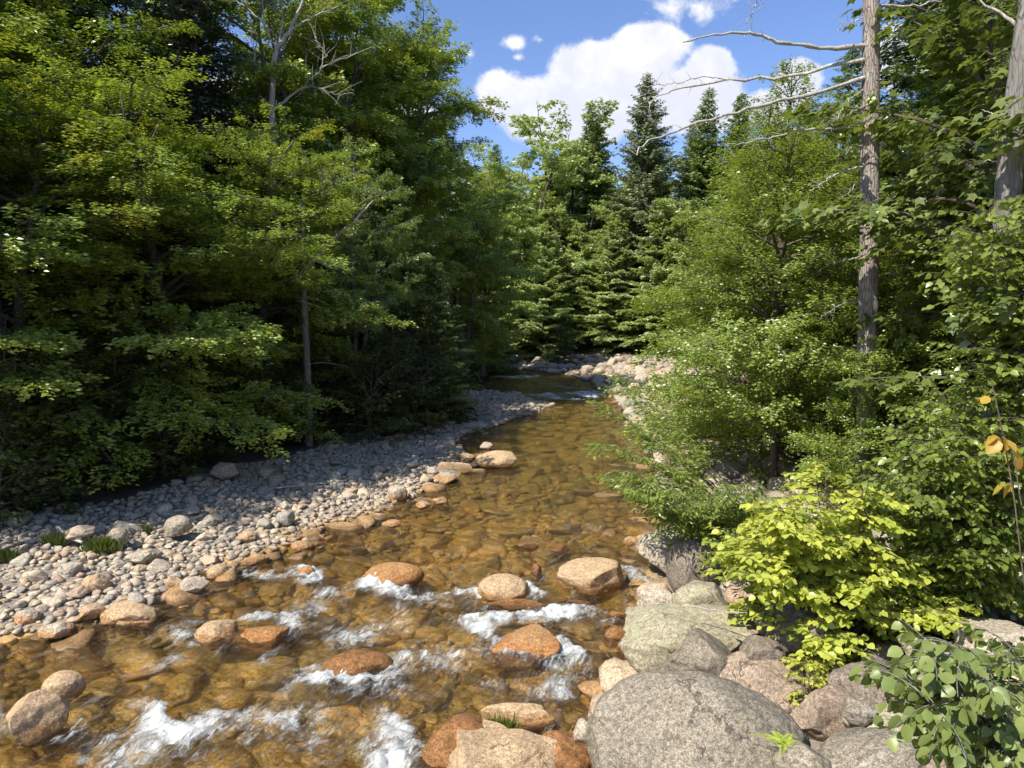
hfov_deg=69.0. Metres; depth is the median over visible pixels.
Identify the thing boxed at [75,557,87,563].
cobble
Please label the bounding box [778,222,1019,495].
beech tree
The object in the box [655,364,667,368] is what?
bank boulder
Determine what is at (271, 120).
bare birch
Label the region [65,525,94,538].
bank stone
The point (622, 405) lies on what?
bank boulder
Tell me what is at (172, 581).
bank stone
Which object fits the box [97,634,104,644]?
cobble
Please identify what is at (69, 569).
cobble
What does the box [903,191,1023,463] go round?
green shrub
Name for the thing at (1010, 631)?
granite boulder
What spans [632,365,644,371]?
bank boulder
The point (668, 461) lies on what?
river boulder
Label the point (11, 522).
cobble
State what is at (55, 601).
cobble
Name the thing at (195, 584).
bank stone
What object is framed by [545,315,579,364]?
young hemlock
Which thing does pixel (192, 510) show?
cobble
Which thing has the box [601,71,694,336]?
spruce tree
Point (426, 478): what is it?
cobble
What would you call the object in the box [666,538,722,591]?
granite boulder
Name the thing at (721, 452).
beech tree
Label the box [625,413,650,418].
bank boulder
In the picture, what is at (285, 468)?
cobble
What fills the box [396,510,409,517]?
cobble
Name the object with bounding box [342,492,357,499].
cobble
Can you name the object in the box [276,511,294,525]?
bank stone
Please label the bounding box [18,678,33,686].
cobble
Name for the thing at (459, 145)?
ash tree
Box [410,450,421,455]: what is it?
cobble
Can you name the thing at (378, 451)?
cobble
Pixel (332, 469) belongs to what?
cobble
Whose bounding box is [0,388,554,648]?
gravel
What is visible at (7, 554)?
grass tuft
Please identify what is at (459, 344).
sapling
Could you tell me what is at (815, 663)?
yellow plant
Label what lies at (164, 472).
sapling
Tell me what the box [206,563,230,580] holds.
bank stone
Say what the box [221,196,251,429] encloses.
bare tree
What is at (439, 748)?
river boulder
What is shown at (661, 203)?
broadleaf tree
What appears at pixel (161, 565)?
cobble
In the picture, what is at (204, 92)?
spruce tree
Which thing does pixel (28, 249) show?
maple tree
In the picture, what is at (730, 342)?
beech tree
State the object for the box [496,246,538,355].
hemlock tree
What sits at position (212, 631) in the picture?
river boulder
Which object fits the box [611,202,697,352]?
hemlock tree
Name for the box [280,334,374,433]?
sapling
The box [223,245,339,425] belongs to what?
young hemlock
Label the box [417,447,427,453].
cobble
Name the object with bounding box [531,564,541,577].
river rock
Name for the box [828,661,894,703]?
granite boulder
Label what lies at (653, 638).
granite boulder
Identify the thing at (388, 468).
cobble
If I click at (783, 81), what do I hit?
beech tree
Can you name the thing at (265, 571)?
cobble
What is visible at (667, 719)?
granite boulder
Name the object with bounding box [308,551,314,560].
cobble
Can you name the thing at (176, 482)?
cobble
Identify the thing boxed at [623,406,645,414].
bank boulder
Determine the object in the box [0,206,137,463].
young hemlock
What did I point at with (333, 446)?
cobble
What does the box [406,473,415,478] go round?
cobble
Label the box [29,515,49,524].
cobble
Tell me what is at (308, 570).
river rock
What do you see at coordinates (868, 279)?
pine tree
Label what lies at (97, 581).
bank stone
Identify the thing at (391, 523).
bank stone
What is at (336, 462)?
cobble
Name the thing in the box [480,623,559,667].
river boulder
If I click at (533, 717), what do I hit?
river rock
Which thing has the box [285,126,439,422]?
ash tree
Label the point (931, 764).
granite boulder
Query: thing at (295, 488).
cobble
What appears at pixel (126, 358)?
young hemlock
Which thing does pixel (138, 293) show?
young hemlock
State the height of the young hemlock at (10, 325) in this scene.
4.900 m
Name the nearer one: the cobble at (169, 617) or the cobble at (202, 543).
the cobble at (169, 617)
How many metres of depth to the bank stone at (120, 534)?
13.90 m
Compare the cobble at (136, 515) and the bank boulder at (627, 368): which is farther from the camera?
the bank boulder at (627, 368)
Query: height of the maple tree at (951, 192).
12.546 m
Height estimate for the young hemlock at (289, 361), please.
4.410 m
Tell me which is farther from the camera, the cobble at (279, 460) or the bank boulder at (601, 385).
the bank boulder at (601, 385)
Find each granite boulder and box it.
[585,670,810,767]
[620,603,760,671]
[636,528,724,572]
[637,585,673,605]
[659,628,730,676]
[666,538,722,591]
[672,582,728,605]
[720,651,813,713]
[739,635,785,660]
[755,599,832,660]
[770,742,831,767]
[790,685,855,741]
[819,727,924,767]
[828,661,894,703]
[842,704,918,738]
[898,631,953,655]
[911,738,945,767]
[951,617,1023,671]
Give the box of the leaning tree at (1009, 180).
[970,0,1023,619]
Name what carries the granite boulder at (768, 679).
on the ground
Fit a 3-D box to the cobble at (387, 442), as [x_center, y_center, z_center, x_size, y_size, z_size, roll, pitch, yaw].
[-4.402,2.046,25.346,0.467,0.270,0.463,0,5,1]
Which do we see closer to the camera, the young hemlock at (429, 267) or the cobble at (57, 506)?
the cobble at (57, 506)
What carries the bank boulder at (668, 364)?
on the ground
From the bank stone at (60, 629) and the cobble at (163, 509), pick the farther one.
the cobble at (163, 509)
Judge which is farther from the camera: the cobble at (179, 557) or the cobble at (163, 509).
the cobble at (163, 509)
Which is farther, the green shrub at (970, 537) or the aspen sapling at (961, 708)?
the green shrub at (970, 537)
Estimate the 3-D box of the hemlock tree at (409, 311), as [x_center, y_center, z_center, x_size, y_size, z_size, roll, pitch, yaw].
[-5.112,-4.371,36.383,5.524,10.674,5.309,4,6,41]
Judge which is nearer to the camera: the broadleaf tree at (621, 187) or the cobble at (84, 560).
the cobble at (84, 560)
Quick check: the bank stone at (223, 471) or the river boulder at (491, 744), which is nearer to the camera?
the river boulder at (491, 744)
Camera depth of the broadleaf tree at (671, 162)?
87.62 m
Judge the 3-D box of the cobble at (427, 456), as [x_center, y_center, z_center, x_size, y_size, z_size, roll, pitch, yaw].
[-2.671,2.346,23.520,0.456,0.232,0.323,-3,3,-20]
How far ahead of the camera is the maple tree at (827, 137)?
32.46 m
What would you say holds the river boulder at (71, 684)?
on the river water
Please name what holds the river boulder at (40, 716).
on the river water
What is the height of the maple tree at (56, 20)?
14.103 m
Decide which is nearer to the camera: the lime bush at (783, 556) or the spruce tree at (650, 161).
the lime bush at (783, 556)
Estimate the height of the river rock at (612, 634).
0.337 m
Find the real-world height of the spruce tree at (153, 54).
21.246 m
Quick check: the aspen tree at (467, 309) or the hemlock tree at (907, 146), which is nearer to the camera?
the hemlock tree at (907, 146)
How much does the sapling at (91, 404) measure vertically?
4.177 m
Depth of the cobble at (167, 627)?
11.11 m
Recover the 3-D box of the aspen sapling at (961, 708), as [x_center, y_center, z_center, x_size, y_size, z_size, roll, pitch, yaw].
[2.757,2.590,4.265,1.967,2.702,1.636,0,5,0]
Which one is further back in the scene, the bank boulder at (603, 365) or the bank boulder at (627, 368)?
the bank boulder at (603, 365)
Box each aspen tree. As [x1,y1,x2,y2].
[129,0,435,362]
[218,0,481,363]
[340,0,510,340]
[412,136,547,379]
[439,156,553,380]
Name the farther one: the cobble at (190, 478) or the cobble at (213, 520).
the cobble at (190, 478)
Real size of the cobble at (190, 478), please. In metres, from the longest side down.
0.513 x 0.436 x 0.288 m
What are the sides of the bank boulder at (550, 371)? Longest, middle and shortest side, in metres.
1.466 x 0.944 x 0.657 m
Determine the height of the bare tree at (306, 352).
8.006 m
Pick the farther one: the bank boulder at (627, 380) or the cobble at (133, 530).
the bank boulder at (627, 380)
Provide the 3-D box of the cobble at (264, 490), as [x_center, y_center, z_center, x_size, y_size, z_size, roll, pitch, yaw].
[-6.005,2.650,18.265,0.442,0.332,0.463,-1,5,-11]
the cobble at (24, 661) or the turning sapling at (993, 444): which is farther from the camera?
the cobble at (24, 661)
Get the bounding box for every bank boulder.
[547,368,559,374]
[564,370,574,377]
[581,365,594,370]
[590,375,607,384]
[595,383,606,389]
[596,363,608,367]
[607,386,625,394]
[616,364,625,369]
[616,395,627,401]
[619,378,635,383]
[620,400,641,410]
[623,365,635,370]
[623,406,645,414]
[623,417,640,428]
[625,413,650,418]
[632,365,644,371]
[634,370,649,375]
[634,373,647,380]
[643,368,658,370]
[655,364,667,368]
[659,360,671,365]
[663,366,676,373]
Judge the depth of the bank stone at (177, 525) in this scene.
14.69 m
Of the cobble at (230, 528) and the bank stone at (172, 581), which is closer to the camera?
the bank stone at (172, 581)
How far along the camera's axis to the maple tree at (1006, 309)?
9.26 m
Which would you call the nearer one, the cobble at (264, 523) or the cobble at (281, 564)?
the cobble at (281, 564)
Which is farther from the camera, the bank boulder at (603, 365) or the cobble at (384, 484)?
the bank boulder at (603, 365)
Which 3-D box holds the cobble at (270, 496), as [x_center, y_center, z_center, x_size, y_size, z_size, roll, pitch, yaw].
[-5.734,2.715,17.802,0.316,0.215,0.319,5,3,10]
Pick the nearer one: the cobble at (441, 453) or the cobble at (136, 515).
the cobble at (136, 515)
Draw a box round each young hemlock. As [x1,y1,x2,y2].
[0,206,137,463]
[0,277,62,466]
[35,331,148,499]
[51,216,190,456]
[55,296,184,488]
[101,211,244,457]
[164,331,252,464]
[188,227,295,436]
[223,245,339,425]
[257,323,334,445]
[276,253,384,420]
[327,332,352,407]
[335,321,402,425]
[344,302,438,438]
[351,251,419,397]
[386,262,479,423]
[397,305,470,428]
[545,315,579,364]
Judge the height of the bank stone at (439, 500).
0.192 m
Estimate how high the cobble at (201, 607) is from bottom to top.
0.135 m
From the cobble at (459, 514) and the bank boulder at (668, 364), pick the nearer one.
the cobble at (459, 514)
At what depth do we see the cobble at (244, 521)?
15.92 m
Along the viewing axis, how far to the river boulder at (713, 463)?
20.41 m
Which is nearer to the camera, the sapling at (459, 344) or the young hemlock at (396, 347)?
the young hemlock at (396, 347)
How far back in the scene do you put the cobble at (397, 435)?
26.87 m
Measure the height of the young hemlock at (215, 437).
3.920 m
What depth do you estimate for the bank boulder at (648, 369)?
56.19 m
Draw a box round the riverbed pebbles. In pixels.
[0,370,664,767]
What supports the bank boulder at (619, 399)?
on the ground
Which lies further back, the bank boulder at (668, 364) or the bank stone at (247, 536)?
the bank boulder at (668, 364)
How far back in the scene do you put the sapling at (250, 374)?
22.28 m
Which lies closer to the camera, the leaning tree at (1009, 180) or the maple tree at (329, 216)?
the leaning tree at (1009, 180)
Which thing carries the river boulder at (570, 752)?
on the ground
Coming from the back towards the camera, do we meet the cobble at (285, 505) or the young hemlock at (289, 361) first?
the young hemlock at (289, 361)
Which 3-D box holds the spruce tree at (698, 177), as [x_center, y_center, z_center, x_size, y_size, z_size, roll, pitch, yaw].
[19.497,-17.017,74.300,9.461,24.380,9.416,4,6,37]
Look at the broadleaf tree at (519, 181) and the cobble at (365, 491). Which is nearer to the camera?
the cobble at (365, 491)
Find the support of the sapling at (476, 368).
on the ground
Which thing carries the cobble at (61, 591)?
on the ground
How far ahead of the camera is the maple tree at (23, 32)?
20.16 m
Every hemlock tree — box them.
[314,95,451,369]
[358,185,461,400]
[405,262,485,423]
[450,244,509,379]
[473,291,517,369]
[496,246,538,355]
[509,222,588,361]
[569,211,653,354]
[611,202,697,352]
[759,48,908,442]
[796,0,1023,445]
[812,0,989,363]
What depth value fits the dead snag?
25.11 m
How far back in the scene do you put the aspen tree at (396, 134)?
36.09 m
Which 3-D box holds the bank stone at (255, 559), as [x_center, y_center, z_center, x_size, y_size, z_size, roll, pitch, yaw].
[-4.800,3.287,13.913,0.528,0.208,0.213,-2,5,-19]
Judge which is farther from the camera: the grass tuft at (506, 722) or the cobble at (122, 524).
the cobble at (122, 524)
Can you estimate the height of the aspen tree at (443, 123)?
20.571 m
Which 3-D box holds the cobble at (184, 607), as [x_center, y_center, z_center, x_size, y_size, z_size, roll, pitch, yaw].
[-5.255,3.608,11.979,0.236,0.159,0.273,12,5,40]
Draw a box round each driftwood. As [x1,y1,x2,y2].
[57,526,82,543]
[271,480,324,488]
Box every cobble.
[0,674,6,686]
[3,664,22,675]
[4,514,29,527]
[9,552,31,566]
[12,686,24,692]
[18,595,33,602]
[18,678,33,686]
[20,653,42,666]
[21,570,47,581]
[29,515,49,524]
[40,528,54,534]
[42,596,66,608]
[55,587,68,597]
[56,503,68,508]
[56,562,83,577]
[58,515,77,521]
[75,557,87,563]
[93,571,113,579]
[94,525,105,533]
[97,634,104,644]
[110,520,137,531]
[127,592,146,603]
[129,511,144,519]
[129,526,152,534]
[146,559,171,571]
[149,513,158,519]
[156,503,173,515]
[156,625,172,633]
[163,551,175,557]
[164,610,177,620]
[170,479,183,486]
[173,554,183,560]
[177,605,192,613]
[181,505,199,515]
[184,494,198,504]
[186,473,203,482]
[194,541,207,546]
[195,532,212,540]
[195,565,206,570]
[195,603,207,609]
[198,481,213,486]
[199,555,219,565]
[201,514,222,526]
[207,582,218,592]
[224,525,236,532]
[236,581,253,592]
[237,469,253,478]
[237,569,251,579]
[238,517,252,525]
[252,504,268,513]
[255,518,270,528]
[257,467,274,477]
[257,485,275,495]
[260,567,273,574]
[264,493,275,499]
[267,474,284,484]
[271,497,283,503]
[272,562,286,567]
[273,458,285,464]
[274,592,284,596]
[280,501,292,509]
[281,465,291,471]
[286,484,300,490]
[305,509,315,515]
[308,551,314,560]
[310,494,324,503]
[326,471,343,479]
[327,444,338,449]
[329,478,344,487]
[330,460,343,465]
[330,467,339,471]
[337,467,346,475]
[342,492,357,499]
[344,488,359,493]
[346,468,363,477]
[355,431,366,434]
[357,439,369,444]
[357,487,370,494]
[369,444,381,447]
[369,460,379,467]
[369,472,383,479]
[372,466,385,472]
[373,448,385,454]
[375,513,386,516]
[377,440,389,445]
[378,481,388,487]
[381,444,392,450]
[384,435,394,440]
[385,465,391,470]
[391,433,403,438]
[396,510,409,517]
[401,524,410,530]
[406,460,418,467]
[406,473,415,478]
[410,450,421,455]
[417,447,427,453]
[419,474,432,482]
[421,454,433,459]
[424,504,433,511]
[427,467,438,474]
[436,450,447,456]
[442,441,452,445]
[454,511,465,517]
[471,494,481,499]
[476,422,486,427]
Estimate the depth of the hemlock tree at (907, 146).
18.21 m
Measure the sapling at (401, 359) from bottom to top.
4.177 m
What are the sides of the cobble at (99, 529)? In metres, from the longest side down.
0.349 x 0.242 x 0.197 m
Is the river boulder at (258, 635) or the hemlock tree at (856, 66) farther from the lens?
the hemlock tree at (856, 66)
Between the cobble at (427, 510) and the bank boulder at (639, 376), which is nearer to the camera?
the cobble at (427, 510)
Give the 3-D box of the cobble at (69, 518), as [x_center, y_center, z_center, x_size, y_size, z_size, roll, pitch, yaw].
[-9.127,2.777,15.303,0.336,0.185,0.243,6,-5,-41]
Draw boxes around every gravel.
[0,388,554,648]
[10,352,1023,752]
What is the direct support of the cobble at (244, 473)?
on the ground
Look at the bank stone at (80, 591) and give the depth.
11.76 m
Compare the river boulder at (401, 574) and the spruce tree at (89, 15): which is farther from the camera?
the spruce tree at (89, 15)
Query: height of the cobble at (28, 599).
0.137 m
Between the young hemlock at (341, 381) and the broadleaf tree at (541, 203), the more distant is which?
the broadleaf tree at (541, 203)
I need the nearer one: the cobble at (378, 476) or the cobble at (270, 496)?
the cobble at (270, 496)
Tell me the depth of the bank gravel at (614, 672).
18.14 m
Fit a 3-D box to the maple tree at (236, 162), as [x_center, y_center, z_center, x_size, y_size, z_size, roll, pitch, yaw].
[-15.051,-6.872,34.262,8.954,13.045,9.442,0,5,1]
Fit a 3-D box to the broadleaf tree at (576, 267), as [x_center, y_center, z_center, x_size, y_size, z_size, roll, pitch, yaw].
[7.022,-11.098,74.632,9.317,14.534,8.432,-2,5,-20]
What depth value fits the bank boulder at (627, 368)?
58.88 m
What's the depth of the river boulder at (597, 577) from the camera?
12.49 m
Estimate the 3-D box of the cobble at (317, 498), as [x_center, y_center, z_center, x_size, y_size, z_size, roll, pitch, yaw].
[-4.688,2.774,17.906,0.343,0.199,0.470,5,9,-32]
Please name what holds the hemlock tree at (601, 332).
on the ground
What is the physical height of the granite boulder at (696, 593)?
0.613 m
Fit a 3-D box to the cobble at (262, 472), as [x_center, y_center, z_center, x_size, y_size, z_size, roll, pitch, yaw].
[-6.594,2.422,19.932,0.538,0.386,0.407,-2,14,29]
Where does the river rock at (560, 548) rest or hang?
on the river water
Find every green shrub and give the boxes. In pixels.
[846,342,1023,621]
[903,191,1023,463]
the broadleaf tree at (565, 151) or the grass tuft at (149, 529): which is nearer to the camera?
the grass tuft at (149, 529)
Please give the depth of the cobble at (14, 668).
9.96 m
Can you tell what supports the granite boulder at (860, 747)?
on the ground
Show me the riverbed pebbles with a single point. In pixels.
(262, 748)
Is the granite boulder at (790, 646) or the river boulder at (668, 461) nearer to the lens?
the granite boulder at (790, 646)
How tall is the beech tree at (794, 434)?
5.902 m
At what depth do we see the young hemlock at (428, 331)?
29.89 m
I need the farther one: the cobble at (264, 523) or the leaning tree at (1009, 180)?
the cobble at (264, 523)
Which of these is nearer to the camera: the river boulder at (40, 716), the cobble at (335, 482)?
the river boulder at (40, 716)
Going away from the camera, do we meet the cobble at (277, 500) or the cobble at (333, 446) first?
the cobble at (277, 500)
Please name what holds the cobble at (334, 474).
on the ground
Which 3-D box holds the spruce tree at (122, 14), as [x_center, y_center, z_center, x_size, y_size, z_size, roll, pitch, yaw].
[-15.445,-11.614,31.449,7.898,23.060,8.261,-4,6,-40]
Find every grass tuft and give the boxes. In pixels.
[0,547,22,562]
[38,531,68,546]
[75,534,126,554]
[138,523,154,533]
[480,711,520,728]
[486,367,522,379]
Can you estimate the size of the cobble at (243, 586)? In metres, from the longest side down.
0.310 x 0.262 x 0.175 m
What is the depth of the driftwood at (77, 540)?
13.88 m
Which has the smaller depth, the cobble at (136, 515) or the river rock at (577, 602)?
the river rock at (577, 602)
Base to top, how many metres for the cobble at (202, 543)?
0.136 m
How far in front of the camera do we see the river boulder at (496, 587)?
12.02 m
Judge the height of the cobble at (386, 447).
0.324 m
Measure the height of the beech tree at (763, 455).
10.220 m
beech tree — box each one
[597,116,942,483]
[617,54,896,447]
[633,149,819,424]
[636,99,858,478]
[685,105,914,483]
[749,247,968,512]
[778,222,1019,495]
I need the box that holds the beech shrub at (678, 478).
[577,371,734,515]
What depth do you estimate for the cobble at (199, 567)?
13.29 m
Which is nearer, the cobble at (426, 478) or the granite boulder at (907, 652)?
the granite boulder at (907, 652)
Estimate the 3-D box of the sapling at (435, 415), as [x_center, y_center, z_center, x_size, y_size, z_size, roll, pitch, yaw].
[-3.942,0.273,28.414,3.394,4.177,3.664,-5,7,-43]
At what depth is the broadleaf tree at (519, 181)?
97.90 m
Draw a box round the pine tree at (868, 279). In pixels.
[626,0,968,496]
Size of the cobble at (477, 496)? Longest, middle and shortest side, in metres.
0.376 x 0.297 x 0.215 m
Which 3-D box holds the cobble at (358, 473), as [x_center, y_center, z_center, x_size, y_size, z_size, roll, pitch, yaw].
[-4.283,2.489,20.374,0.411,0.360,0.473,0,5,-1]
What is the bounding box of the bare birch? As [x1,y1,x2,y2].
[172,0,388,385]
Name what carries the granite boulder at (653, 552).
on the ground
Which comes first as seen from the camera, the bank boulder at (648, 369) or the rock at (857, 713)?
the rock at (857, 713)
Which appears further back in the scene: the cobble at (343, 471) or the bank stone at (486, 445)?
the bank stone at (486, 445)
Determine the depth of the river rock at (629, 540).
15.08 m
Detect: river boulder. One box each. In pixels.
[6,689,69,748]
[41,670,86,699]
[100,600,165,629]
[194,619,239,650]
[232,625,293,653]
[321,649,392,687]
[360,562,423,590]
[420,713,483,767]
[447,719,557,767]
[474,450,516,471]
[477,573,527,601]
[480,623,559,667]
[482,598,545,618]
[542,730,591,767]
[557,557,622,598]
[661,454,697,467]
[693,459,726,475]
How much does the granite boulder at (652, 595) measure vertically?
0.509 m
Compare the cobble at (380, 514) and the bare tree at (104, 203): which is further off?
the bare tree at (104, 203)
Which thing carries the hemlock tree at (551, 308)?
on the ground
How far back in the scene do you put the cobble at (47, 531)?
14.40 m
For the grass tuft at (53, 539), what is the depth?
13.89 m
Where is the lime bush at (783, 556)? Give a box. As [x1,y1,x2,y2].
[696,461,987,666]
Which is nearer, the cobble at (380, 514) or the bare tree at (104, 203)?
the cobble at (380, 514)
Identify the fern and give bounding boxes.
[749,731,808,756]
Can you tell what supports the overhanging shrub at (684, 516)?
on the ground
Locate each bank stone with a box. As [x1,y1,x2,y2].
[14,609,41,624]
[38,621,71,638]
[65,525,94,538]
[66,585,90,598]
[78,603,105,620]
[82,574,110,593]
[108,527,128,545]
[124,549,162,564]
[164,515,192,536]
[165,576,181,588]
[180,576,209,592]
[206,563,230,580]
[210,462,238,480]
[238,529,257,542]
[240,554,269,565]
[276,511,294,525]
[290,540,313,552]
[382,519,400,528]
[388,485,407,501]
[416,501,429,509]
[430,497,446,504]
[436,462,472,473]
[463,423,477,429]
[480,442,492,449]
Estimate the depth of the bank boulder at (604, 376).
53.92 m
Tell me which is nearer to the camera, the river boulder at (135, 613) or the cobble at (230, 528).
the river boulder at (135, 613)
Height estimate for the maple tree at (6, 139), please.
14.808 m
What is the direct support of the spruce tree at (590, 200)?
on the ground
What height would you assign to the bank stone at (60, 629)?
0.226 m
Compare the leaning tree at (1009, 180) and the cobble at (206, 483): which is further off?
the cobble at (206, 483)
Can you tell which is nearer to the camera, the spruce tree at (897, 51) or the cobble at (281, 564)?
the cobble at (281, 564)
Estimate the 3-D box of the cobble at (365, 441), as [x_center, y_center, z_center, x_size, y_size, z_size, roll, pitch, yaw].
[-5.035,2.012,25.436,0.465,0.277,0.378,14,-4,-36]
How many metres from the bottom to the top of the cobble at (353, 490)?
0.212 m
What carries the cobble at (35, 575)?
on the ground
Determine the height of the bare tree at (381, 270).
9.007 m
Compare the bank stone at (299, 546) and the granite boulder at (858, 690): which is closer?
the granite boulder at (858, 690)
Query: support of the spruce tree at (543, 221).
on the ground
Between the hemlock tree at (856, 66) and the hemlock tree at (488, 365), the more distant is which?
the hemlock tree at (488, 365)
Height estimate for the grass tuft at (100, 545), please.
0.346 m
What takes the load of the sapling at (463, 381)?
on the ground
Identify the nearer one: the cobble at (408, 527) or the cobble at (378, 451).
the cobble at (408, 527)
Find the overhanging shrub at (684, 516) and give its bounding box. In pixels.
[599,469,808,584]
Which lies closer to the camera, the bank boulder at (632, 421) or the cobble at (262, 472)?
the cobble at (262, 472)
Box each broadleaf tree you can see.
[451,139,588,347]
[500,96,619,324]
[514,169,567,192]
[534,199,626,344]
[564,177,630,249]
[600,201,646,279]
[610,168,645,242]
[653,194,732,333]
[666,148,735,200]
[708,137,768,188]
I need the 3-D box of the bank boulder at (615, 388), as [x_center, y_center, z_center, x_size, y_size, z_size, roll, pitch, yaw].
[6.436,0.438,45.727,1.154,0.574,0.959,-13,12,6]
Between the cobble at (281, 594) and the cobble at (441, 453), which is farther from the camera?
the cobble at (441, 453)
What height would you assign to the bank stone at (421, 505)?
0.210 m
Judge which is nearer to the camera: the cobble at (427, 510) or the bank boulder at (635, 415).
the cobble at (427, 510)
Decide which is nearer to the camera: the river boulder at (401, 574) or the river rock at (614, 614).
the river rock at (614, 614)
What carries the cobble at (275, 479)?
on the ground
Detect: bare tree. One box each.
[91,182,123,389]
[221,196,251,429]
[275,201,347,445]
[374,213,389,364]
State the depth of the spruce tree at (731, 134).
72.00 m
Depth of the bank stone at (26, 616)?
10.94 m
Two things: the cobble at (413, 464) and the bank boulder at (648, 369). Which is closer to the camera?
the cobble at (413, 464)
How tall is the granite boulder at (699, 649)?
0.966 m
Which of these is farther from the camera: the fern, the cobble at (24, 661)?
the cobble at (24, 661)
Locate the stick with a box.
[691,605,746,612]
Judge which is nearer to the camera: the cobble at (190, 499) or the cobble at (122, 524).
the cobble at (122, 524)
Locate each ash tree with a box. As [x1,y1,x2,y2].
[262,0,489,328]
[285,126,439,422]
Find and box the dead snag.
[298,200,373,276]
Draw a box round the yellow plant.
[781,653,837,707]
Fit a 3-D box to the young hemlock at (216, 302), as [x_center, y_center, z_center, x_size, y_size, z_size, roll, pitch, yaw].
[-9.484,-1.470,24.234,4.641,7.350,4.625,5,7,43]
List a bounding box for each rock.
[296,566,314,581]
[480,702,554,731]
[512,543,538,551]
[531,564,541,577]
[549,543,569,553]
[565,600,590,609]
[573,718,586,744]
[602,625,625,648]
[608,610,626,625]
[623,536,636,545]
[842,697,876,726]
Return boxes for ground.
[0,313,1012,767]
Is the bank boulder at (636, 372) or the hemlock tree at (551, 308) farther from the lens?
the hemlock tree at (551, 308)
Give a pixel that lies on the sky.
(523, 54)
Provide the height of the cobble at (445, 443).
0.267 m
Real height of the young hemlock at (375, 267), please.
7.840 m
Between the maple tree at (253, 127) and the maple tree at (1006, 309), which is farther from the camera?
the maple tree at (253, 127)
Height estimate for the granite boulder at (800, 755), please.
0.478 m
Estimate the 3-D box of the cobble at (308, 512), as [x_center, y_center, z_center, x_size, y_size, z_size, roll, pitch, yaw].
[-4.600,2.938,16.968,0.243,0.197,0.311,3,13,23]
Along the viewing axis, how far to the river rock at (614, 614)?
11.24 m
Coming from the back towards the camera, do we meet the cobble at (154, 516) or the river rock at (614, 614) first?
the cobble at (154, 516)
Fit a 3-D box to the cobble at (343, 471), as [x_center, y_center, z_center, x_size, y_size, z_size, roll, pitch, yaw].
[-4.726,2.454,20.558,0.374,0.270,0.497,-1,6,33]
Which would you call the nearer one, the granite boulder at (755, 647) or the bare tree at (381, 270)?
the granite boulder at (755, 647)
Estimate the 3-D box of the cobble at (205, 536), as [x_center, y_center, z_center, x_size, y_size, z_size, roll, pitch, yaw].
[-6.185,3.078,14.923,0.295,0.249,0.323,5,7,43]
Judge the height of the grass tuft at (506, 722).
0.206 m
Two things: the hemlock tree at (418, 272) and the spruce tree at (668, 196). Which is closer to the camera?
the hemlock tree at (418, 272)
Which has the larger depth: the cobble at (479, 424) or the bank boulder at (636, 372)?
the bank boulder at (636, 372)
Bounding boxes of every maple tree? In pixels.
[0,0,184,352]
[0,0,244,365]
[0,27,243,494]
[0,43,353,461]
[0,127,24,153]
[100,99,264,310]
[124,100,418,447]
[214,43,329,345]
[733,88,904,280]
[754,0,1023,523]
[796,0,1023,393]
[903,0,1023,482]
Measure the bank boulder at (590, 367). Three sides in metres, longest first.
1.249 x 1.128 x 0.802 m
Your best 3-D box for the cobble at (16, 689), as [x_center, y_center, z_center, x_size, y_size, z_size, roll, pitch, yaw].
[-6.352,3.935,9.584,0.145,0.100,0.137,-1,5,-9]
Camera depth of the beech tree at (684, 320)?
29.36 m
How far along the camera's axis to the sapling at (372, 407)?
25.38 m
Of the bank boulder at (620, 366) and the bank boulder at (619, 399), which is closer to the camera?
the bank boulder at (619, 399)
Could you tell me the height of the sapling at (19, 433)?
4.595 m
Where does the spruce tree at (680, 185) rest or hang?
on the ground
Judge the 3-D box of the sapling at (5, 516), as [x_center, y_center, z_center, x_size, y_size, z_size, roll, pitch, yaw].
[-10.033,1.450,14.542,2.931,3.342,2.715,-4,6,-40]
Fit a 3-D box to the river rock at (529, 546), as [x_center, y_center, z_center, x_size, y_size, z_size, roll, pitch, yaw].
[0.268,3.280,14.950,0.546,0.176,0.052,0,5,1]
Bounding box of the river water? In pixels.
[0,368,662,767]
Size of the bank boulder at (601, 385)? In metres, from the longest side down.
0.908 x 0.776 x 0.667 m
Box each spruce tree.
[0,0,196,323]
[82,0,232,302]
[83,3,114,61]
[98,0,260,367]
[120,0,292,327]
[401,21,477,330]
[474,143,507,292]
[531,171,567,323]
[558,105,634,322]
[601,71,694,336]
[636,181,671,242]
[665,114,709,223]
[670,86,728,281]
[693,92,759,279]
[830,0,959,246]
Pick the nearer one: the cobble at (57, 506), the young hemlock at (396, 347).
the cobble at (57, 506)
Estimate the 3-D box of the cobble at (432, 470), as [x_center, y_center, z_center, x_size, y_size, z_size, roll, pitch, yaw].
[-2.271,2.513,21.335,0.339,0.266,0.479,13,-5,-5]
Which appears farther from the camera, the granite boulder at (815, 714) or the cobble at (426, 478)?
the cobble at (426, 478)
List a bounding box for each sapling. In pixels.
[0,312,121,511]
[0,325,146,514]
[0,388,83,523]
[93,349,233,481]
[205,355,313,451]
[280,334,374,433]
[315,335,417,443]
[367,336,453,435]
[372,333,442,410]
[422,343,488,414]
[436,330,472,392]
[456,343,492,387]
[848,617,1023,767]
[977,378,1023,584]
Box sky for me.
[59,0,932,302]
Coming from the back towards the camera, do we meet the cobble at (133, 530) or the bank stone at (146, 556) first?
the cobble at (133, 530)
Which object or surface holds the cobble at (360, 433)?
on the ground
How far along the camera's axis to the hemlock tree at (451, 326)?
31.11 m
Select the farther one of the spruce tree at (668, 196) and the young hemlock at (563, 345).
the spruce tree at (668, 196)

